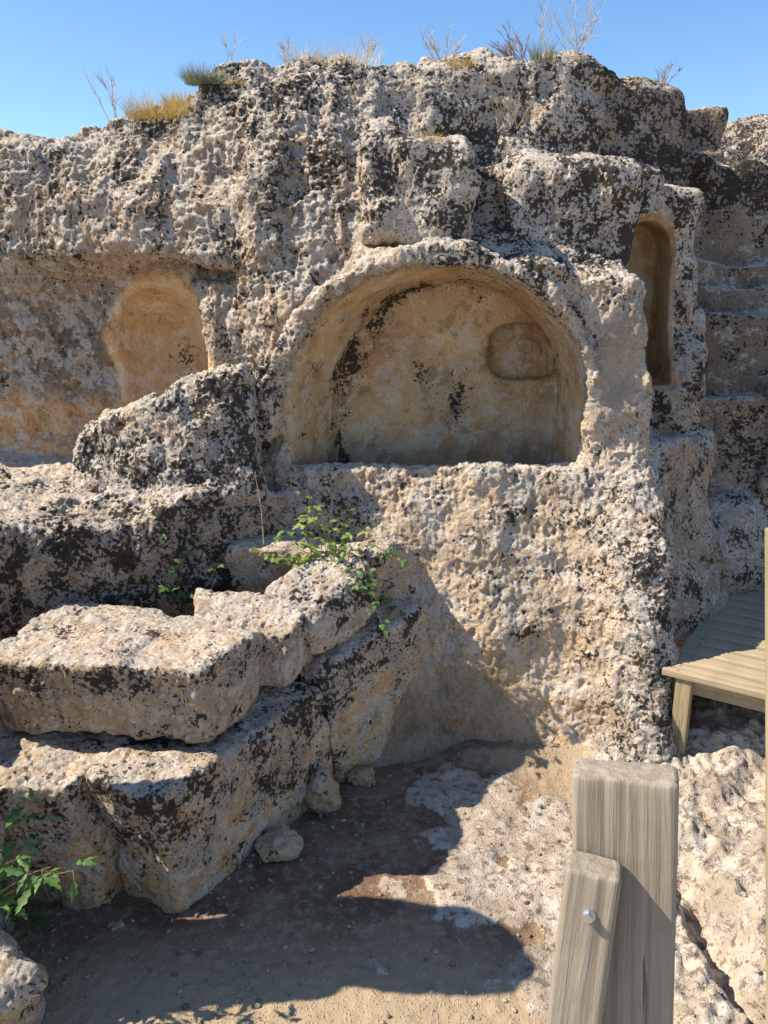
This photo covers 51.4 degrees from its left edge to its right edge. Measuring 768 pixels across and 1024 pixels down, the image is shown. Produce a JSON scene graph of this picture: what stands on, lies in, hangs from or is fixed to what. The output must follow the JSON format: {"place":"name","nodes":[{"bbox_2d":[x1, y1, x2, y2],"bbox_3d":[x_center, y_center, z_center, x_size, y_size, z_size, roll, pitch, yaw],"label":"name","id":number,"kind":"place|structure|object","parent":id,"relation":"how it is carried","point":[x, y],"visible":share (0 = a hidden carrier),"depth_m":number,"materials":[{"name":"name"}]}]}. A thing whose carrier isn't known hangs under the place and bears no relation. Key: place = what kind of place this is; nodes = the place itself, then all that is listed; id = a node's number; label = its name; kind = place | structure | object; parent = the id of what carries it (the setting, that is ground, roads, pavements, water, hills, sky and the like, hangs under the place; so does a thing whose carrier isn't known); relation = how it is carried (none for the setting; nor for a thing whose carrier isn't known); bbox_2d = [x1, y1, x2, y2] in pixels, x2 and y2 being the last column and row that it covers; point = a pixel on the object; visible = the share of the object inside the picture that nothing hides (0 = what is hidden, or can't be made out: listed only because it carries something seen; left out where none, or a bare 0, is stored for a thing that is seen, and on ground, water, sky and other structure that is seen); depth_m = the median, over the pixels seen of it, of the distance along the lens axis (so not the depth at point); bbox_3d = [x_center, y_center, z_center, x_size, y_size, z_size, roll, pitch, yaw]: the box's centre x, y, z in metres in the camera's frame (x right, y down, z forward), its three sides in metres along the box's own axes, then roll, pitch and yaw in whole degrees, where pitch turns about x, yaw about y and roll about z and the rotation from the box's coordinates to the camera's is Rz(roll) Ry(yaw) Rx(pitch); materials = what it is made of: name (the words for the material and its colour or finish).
{"place":"outdoors","nodes":[
{"label":"outdoors","id":0,"kind":"place"},
{"bbox_2d":[275,41,322,63],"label":"dry grass","id":1,"kind":"structure","parent":0,"point":[304,56],"depth_m":4.79,"materials":[{"name":"plant"}]},
{"bbox_2d":[0,47,767,513],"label":"rock cliff","id":2,"kind":"structure","parent":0,"point":[238,215],"depth_m":4.51,"materials":[{"name":"stone"}]},
{"bbox_2d":[83,66,118,120],"bbox_3d":[-1.613,-2.420,4.624,0.162,0.317,0.266,-11,19,-34],"label":"dry shrub","id":3,"kind":"object","parent":2,"relation":"on","point":[114,107],"visible":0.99,"depth_m":4.61,"materials":[{"name":"plant"}]},
{"bbox_2d":[110,86,208,120],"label":"dry grass","id":4,"kind":"structure","parent":2,"relation":"on","point":[167,111],"depth_m":4.55,"materials":[{"name":"plant"}]},
{"bbox_2d":[112,274,210,404],"bbox_3d":[-1.308,-0.926,4.909,0.713,1.032,0.717,0,16,0],"label":"wall niche","id":5,"kind":"object","parent":2,"relation":"attached to","point":[159,327],"depth_m":5.12,"materials":[{"name":"stone"}]},
{"bbox_2d":[174,60,234,86],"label":"grey bush","id":6,"kind":"object","parent":2,"relation":"on","point":[195,80],"visible":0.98,"depth_m":4.51,"materials":[{"name":"green plant"}]},
{"bbox_2d":[221,32,243,62],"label":"dry shrub","id":7,"kind":"object","parent":2,"relation":"on","point":[225,43],"visible":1,"depth_m":4.62,"materials":[{"name":"plant"}]},
{"bbox_2d":[220,76,248,85],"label":"dry grass","id":8,"kind":"structure","parent":2,"relation":"on","point":[236,81],"depth_m":4.54,"materials":[{"name":"plant"}]},
{"bbox_2d":[278,35,293,63],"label":"dry shrub","id":9,"kind":"object","parent":2,"relation":"on","point":[283,47],"visible":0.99,"depth_m":4.75,"materials":[{"name":"plant"}]},
{"bbox_2d":[304,34,386,66],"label":"dry grass","id":10,"kind":"structure","parent":2,"relation":"on","point":[355,58],"depth_m":4.75,"materials":[{"name":"plant"}]},
{"bbox_2d":[359,32,383,64],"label":"dry shrub","id":11,"kind":"object","parent":2,"relation":"on","point":[371,42],"visible":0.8,"depth_m":5.00,"materials":[{"name":"plant"}]},
{"bbox_2d":[419,23,466,62],"bbox_3d":[0.364,-2.824,4.821,0.276,0.224,0.200,3,16,11],"label":"dry shrub","id":12,"kind":"object","parent":2,"relation":"on","point":[433,46],"visible":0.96,"depth_m":4.82,"materials":[{"name":"plant"}]},
{"bbox_2d":[486,91,532,129],"bbox_3d":[0.785,-2.427,4.844,0.303,0.202,0.201,-12,20,-37],"label":"dry shrub","id":13,"kind":"object","parent":2,"relation":"on","point":[514,111],"visible":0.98,"depth_m":4.80,"materials":[{"name":"plant"}]},
{"bbox_2d":[487,18,532,61],"bbox_3d":[0.782,-2.823,4.806,0.247,0.239,0.285,-6,17,-19],"label":"dry shrub","id":14,"kind":"object","parent":2,"relation":"on","point":[510,49],"visible":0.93,"depth_m":4.83,"materials":[{"name":"beige plant"}]},
{"bbox_2d":[534,1,562,52],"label":"dry shrub","id":15,"kind":"object","parent":2,"relation":"on","point":[541,31],"visible":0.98,"depth_m":4.78,"materials":[{"name":"plant"}]},
{"bbox_2d":[552,0,605,59],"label":"dry shrub","id":16,"kind":"object","parent":2,"relation":"on","point":[585,34],"visible":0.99,"depth_m":4.77,"materials":[{"name":"plant"}]},
{"bbox_2d":[569,54,590,62],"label":"grey bush","id":17,"kind":"object","parent":2,"relation":"on","point":[580,59],"visible":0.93,"depth_m":4.78,"materials":[{"name":"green plant"}]},
{"bbox_2d":[627,210,677,391],"bbox_3d":[1.618,-1.304,4.961,0.361,1.058,0.548,0,16,0],"label":"wall niche","id":18,"kind":"object","parent":2,"relation":"attached to","point":[653,263],"depth_m":5.05,"materials":[{"name":"stone"}]},
{"bbox_2d":[654,61,681,84],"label":"dry shrub","id":19,"kind":"object","parent":2,"relation":"on","point":[664,73],"visible":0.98,"depth_m":4.98,"materials":[{"name":"beige plant"}]},
{"bbox_2d":[0,0,767,138],"label":"sky","id":20,"kind":"structure","parent":0,"point":[720,47],"materials":[{"name":"blue"}]},
{"bbox_2d":[8,695,765,1023],"bbox_3d":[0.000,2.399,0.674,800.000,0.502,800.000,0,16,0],"label":"ground","id":21,"kind":"structure","parent":0,"point":[722,853],"depth_m":3.29,"materials":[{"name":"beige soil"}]},
{"bbox_2d":[0,811,14,934],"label":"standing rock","id":22,"kind":"object","parent":21,"relation":"on","point":[8,927],"visible":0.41,"depth_m":3.17,"materials":[{"name":"stone"}]},
{"bbox_2d":[0,930,47,1023],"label":"boulder","id":23,"kind":"object","parent":21,"relation":"on","point":[23,981],"visible":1,"depth_m":2.68,"materials":[{"name":"stone"}]},
{"bbox_2d":[4,889,50,940],"bbox_3d":[-1.452,1.641,3.206,0.158,0.105,0.223,8,18,27],"label":"leafy plant","id":24,"kind":"object","parent":21,"relation":"on","point":[13,916],"visible":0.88,"depth_m":3.22,"materials":[{"name":"green plant"}]},
{"bbox_2d":[0,786,96,921],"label":"leafy plant","id":25,"kind":"object","parent":21,"relation":"on","point":[8,873],"visible":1,"depth_m":2.67,"materials":[{"name":"green plant"}]},
{"bbox_2d":[0,721,142,910],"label":"stone block","id":26,"kind":"structure","parent":21,"relation":"on","point":[56,765],"depth_m":3.24,"materials":[{"name":"stone"}]},
{"bbox_2d":[107,919,124,930],"bbox_3d":[-1.092,1.683,3.246,0.060,0.036,0.056,-15,21,-42],"label":"loose stone","id":27,"kind":"object","parent":21,"relation":"on","point":[114,925],"visible":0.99,"depth_m":3.24,"materials":[{"name":"stone"}]},
{"bbox_2d":[0,460,290,641],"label":"rock ledge","id":28,"kind":"object","parent":21,"relation":"on","point":[67,535],"visible":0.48,"depth_m":4.07,"materials":[{"name":"stone"}]},
{"bbox_2d":[72,353,268,489],"bbox_3d":[-1.219,-0.530,4.415,1.207,0.642,0.727,3,16,11],"label":"rock mound","id":29,"kind":"object","parent":28,"relation":"on","point":[193,431],"visible":0.94,"depth_m":4.20,"materials":[{"name":"stone"}]},
{"bbox_2d":[136,534,223,609],"bbox_3d":[-1.044,0.271,4.024,0.364,0.527,0.350,-12,20,-37],"label":"leafy plant","id":30,"kind":"object","parent":28,"relation":"on","point":[182,594],"visible":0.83,"depth_m":4.06,"materials":[{"name":"green plant"}]},
{"bbox_2d":[85,681,334,913],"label":"stone block","id":31,"kind":"structure","parent":21,"relation":"on","point":[188,824],"depth_m":3.34,"materials":[{"name":"stone"}]},
{"bbox_2d":[0,601,262,743],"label":"stone block","id":32,"kind":"structure","parent":31,"relation":"on","point":[137,673],"depth_m":3.30,"materials":[{"name":"stone"}]},
{"bbox_2d":[193,587,312,686],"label":"stone block","id":33,"kind":"structure","parent":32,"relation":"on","point":[285,657],"depth_m":3.75,"materials":[{"name":"stone"}]},
{"bbox_2d":[254,824,303,862],"bbox_3d":[-0.478,1.525,3.644,0.226,0.144,0.186,0,16,0],"label":"loose stone","id":34,"kind":"object","parent":21,"relation":"on","point":[283,842],"visible":1,"depth_m":3.59,"materials":[{"name":"stone"}]},
{"bbox_2d":[305,765,341,813],"bbox_3d":[-0.298,1.370,3.929,0.185,0.253,0.219,0,16,0],"label":"loose stone","id":35,"kind":"object","parent":21,"relation":"on","point":[323,796],"visible":0.98,"depth_m":3.86,"materials":[{"name":"stone"}]},
{"bbox_2d":[346,766,375,786],"bbox_3d":[-0.121,1.392,4.181,0.157,0.104,0.141,0,16,0],"label":"loose stone","id":36,"kind":"object","parent":21,"relation":"on","point":[360,775],"visible":0.96,"depth_m":4.14,"materials":[{"name":"stone"}]},
{"bbox_2d":[296,599,430,781],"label":"stone block","id":37,"kind":"structure","parent":21,"relation":"on","point":[360,678],"depth_m":4.15,"materials":[{"name":"stone"}]},
{"bbox_2d":[224,534,395,605],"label":"stone block","id":38,"kind":"structure","parent":37,"relation":"on","point":[255,572],"depth_m":4.23,"materials":[{"name":"stone"}]},
{"bbox_2d":[254,472,263,543],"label":"dry stalk","id":39,"kind":"object","parent":38,"relation":"on","point":[261,512],"visible":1,"depth_m":4.13,"materials":[{"name":"plant"}]},
{"bbox_2d":[264,550,374,654],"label":"stone block","id":40,"kind":"structure","parent":37,"relation":"on","point":[326,599],"depth_m":3.95,"materials":[{"name":"stone"}]},
{"bbox_2d":[250,491,386,567],"bbox_3d":[-0.325,0.091,4.076,0.687,0.423,0.366,0,16,0],"label":"leafy plant","id":41,"kind":"object","parent":40,"relation":"on","point":[331,547],"visible":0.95,"depth_m":4.07,"materials":[{"name":"green plant"}]},
{"bbox_2d":[338,543,410,636],"bbox_3d":[-0.057,0.439,4.072,0.338,0.536,0.359,8,18,27],"label":"leafy plant","id":42,"kind":"object","parent":37,"relation":"on","point":[390,551],"visible":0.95,"depth_m":4.00,"materials":[{"name":"green plant"}]},
{"bbox_2d":[364,956,380,967],"bbox_3d":[-0.049,1.737,3.062,0.078,0.054,0.062,0,16,0],"label":"loose stone","id":43,"kind":"object","parent":21,"relation":"on","point":[370,961],"visible":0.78,"depth_m":3.05,"materials":[{"name":"stone"}]},
{"bbox_2d":[376,965,388,974],"bbox_3d":[-0.004,1.745,3.026,0.057,0.052,0.062,0,16,0],"label":"loose stone","id":44,"kind":"object","parent":21,"relation":"on","point":[381,969],"visible":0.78,"depth_m":3.01,"materials":[{"name":"stone"}]},
{"bbox_2d":[253,240,667,767],"bbox_3d":[0.389,0.092,4.414,2.178,3.046,1.743,0,16,0],"label":"arched tomb","id":45,"kind":"object","parent":21,"relation":"on","point":[439,410],"visible":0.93,"depth_m":4.37,"materials":[{"name":"stone"}]},
{"bbox_2d":[649,377,767,761],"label":"rock buttress","id":46,"kind":"object","parent":21,"relation":"on","point":[695,525],"visible":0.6,"depth_m":4.85,"materials":[{"name":"stone"}]},
{"bbox_2d":[700,554,723,565],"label":"leafy plant","id":47,"kind":"object","parent":46,"relation":"on","point":[711,561],"visible":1,"depth_m":4.79,"materials":[{"name":"green plant"}]},
{"bbox_2d":[662,591,764,755],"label":"wooden deck","id":48,"kind":"structure","parent":21,"relation":"on","point":[721,658],"depth_m":4.21,"materials":[{"name":"brown wood"}]},
{"bbox_2d":[684,106,767,495],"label":"stepped rock wall","id":49,"kind":"structure","parent":21,"relation":"on","point":[730,245],"depth_m":5.44,"materials":[{"name":"stone"}]},
{"bbox_2d":[720,113,767,164],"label":"distant outcrop","id":50,"kind":"object","parent":21,"relation":"on","point":[743,139],"visible":0.07,"depth_m":7.62,"materials":[{"name":"stone"}]},
{"bbox_2d":[765,528,767,1023],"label":"rail post","id":51,"kind":"object","parent":21,"relation":"on","point":[766,682],"visible":1,"depth_m":1.99,"materials":[{"name":"brown wood"}]},
{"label":"walkway","id":52,"kind":"object","parent":21,"relation":"on","visible":0},
{"bbox_2d":[546,757,678,1023],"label":"rail post","id":53,"kind":"object","parent":52,"relation":"on","point":[614,959],"visible":1,"depth_m":0.95,"materials":[{"name":"grey wood"}]},
{"bbox_2d":[415,131,443,140],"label":"dry grass","id":54,"kind":"structure","parent":0,"point":[434,138],"depth_m":4.06,"materials":[{"name":"plant"}]},
{"bbox_2d":[440,54,478,66],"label":"dry grass","id":55,"kind":"structure","parent":0,"point":[462,64],"depth_m":4.78,"materials":[{"name":"plant"}]},
{"bbox_2d":[521,36,561,60],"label":"dry grass","id":56,"kind":"structure","parent":0,"point":[536,56],"depth_m":4.77,"materials":[{"name":"green plant"}]}
]}

